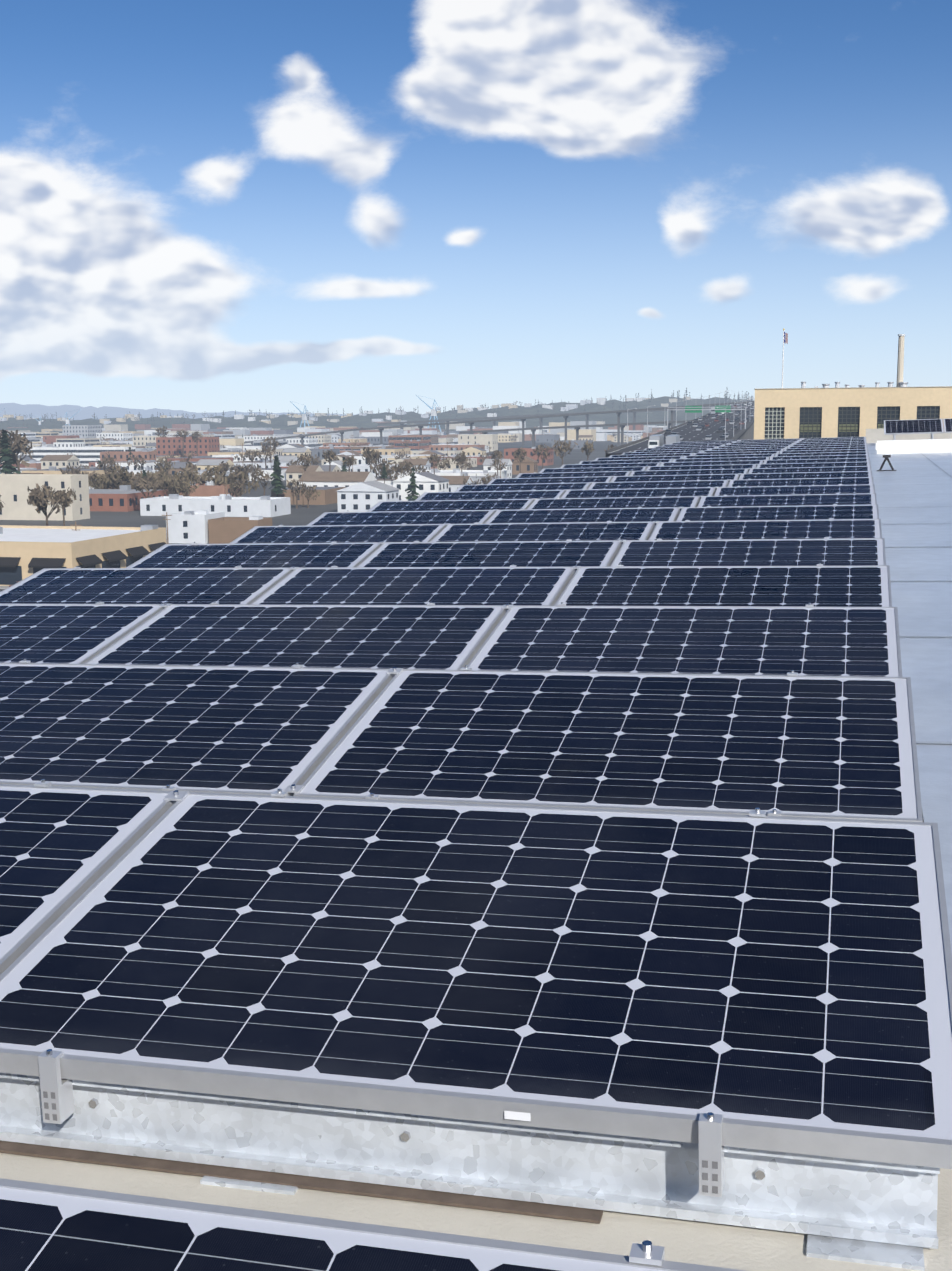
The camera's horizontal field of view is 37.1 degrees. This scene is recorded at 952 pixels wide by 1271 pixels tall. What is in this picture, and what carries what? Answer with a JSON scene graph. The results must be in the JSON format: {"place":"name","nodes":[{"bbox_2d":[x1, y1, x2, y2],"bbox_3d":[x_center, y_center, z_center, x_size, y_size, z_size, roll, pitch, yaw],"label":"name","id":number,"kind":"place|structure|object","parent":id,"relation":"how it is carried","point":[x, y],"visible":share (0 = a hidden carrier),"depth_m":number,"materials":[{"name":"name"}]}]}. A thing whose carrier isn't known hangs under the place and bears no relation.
{"place":"outdoors","nodes":[
{"label":"outdoors","id":0,"kind":"place"},
{"bbox_2d":[0,581,18,591],"bbox_3d":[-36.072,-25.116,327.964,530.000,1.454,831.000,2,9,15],"label":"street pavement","id":1,"kind":"structure","parent":0,"point":[2,588],"depth_m":216.13,"materials":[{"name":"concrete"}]},
{"bbox_2d":[0,403,373,419],"bbox_3d":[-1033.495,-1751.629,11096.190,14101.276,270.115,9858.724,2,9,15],"label":"hills","id":2,"kind":"structure","parent":0,"point":[39,411],"depth_m":10969.43,"materials":[{"name":"grey"}]},
{"bbox_2d":[0,440,632,543],"bbox_3d":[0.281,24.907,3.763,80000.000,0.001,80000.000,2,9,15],"label":"ground","id":3,"kind":"structure","parent":0,"point":[300,515],"depth_m":394.23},
{"bbox_2d":[2,395,440,431],"bbox_3d":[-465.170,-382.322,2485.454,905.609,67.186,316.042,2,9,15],"label":"cranes","id":4,"kind":"object","parent":3,"relation":"on","point":[433,414],"visible":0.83,"depth_m":2449.08,"materials":[{"name":"grey metal"}]},
{"bbox_2d":[70,442,502,543],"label":"palm trees","id":5,"kind":"object","parent":3,"relation":"on","point":[226,487],"visible":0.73,"depth_m":414.20,"materials":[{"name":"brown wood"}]},
{"bbox_2d":[0,425,652,525],"bbox_3d":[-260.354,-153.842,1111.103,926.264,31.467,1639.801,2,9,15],"label":"city trees","id":6,"kind":"object","parent":3,"relation":"on","point":[13,443],"visible":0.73,"depth_m":469.20,"materials":[{"name":"green plant"}]},
{"bbox_2d":[0,421,675,585],"bbox_3d":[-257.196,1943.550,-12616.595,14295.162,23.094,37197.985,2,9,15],"label":"city buildings","id":7,"kind":"structure","parent":3,"relation":"on","point":[210,512],"depth_m":460.16,"materials":[{"name":"concrete"}]},
{"bbox_2d":[0,1153,951,1270],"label":"building roof","id":8,"kind":"structure","parent":3,"relation":"on","point":[715,1244],"depth_m":2.12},
{"bbox_2d":[0,438,939,1270],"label":"mounting rail","id":9,"kind":"object","parent":8,"relation":"on","point":[860,1212],"visible":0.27,"depth_m":2.20,"materials":[{"name":"white metal"}]},
{"bbox_2d":[0,437,951,1270],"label":"solar array","id":10,"kind":"object","parent":9,"relation":"on","point":[554,875],"visible":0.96,"depth_m":2.97,"materials":[{"name":"glass"}]},
{"bbox_2d":[866,427,951,952],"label":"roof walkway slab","id":11,"kind":"structure","parent":8,"relation":"on","point":[913,491],"depth_m":8.93,"materials":[{"name":"grey concrete"}]},
{"bbox_2d":[884,418,951,439],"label":"solar panel","id":12,"kind":"object","parent":11,"relation":"on","point":[932,427],"visible":0.83,"depth_m":41.26,"materials":[{"name":"glass"}]},
{"bbox_2d":[754,334,951,439],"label":"building","id":13,"kind":"structure","parent":3,"relation":"on","point":[825,411],"depth_m":130.45,"materials":[{"name":"paint"}]},
{"bbox_2d":[782,329,787,387],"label":"flag pole","id":14,"kind":"object","parent":13,"relation":"on","point":[785,338],"visible":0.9,"depth_m":131.73,"materials":[{"name":"white metal"}]},
{"bbox_2d":[0,396,754,432],"bbox_3d":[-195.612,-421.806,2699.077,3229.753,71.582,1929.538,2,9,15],"label":"distant land","id":15,"kind":"structure","parent":0,"point":[280,422],"depth_m":2797.84,"materials":[{"name":"grey"}]},
{"bbox_2d":[0,387,753,425],"bbox_3d":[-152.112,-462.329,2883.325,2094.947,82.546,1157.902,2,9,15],"label":"distant trees","id":16,"kind":"object","parent":15,"relation":"on","point":[600,401],"visible":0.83,"depth_m":2956.49,"materials":[{"name":"green plant"}]},
{"bbox_2d":[0,0,951,414],"label":"sky","id":17,"kind":"structure","parent":0,"point":[207,206],"materials":[{"name":"blue"}]},
{"bbox_2d":[244,390,754,457],"bbox_3d":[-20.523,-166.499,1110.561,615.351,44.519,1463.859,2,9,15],"label":"freeway viaducts","id":18,"kind":"object","parent":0,"point":[730,421],"visible":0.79,"depth_m":753.96,"materials":[{"name":"concrete"}]},
{"bbox_2d":[876,439,951,470],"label":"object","id":19,"kind":"object","parent":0,"point":[914,446],"visible":0.94,"depth_m":34.12,"materials":[{"name":"white metal"}]}
]}

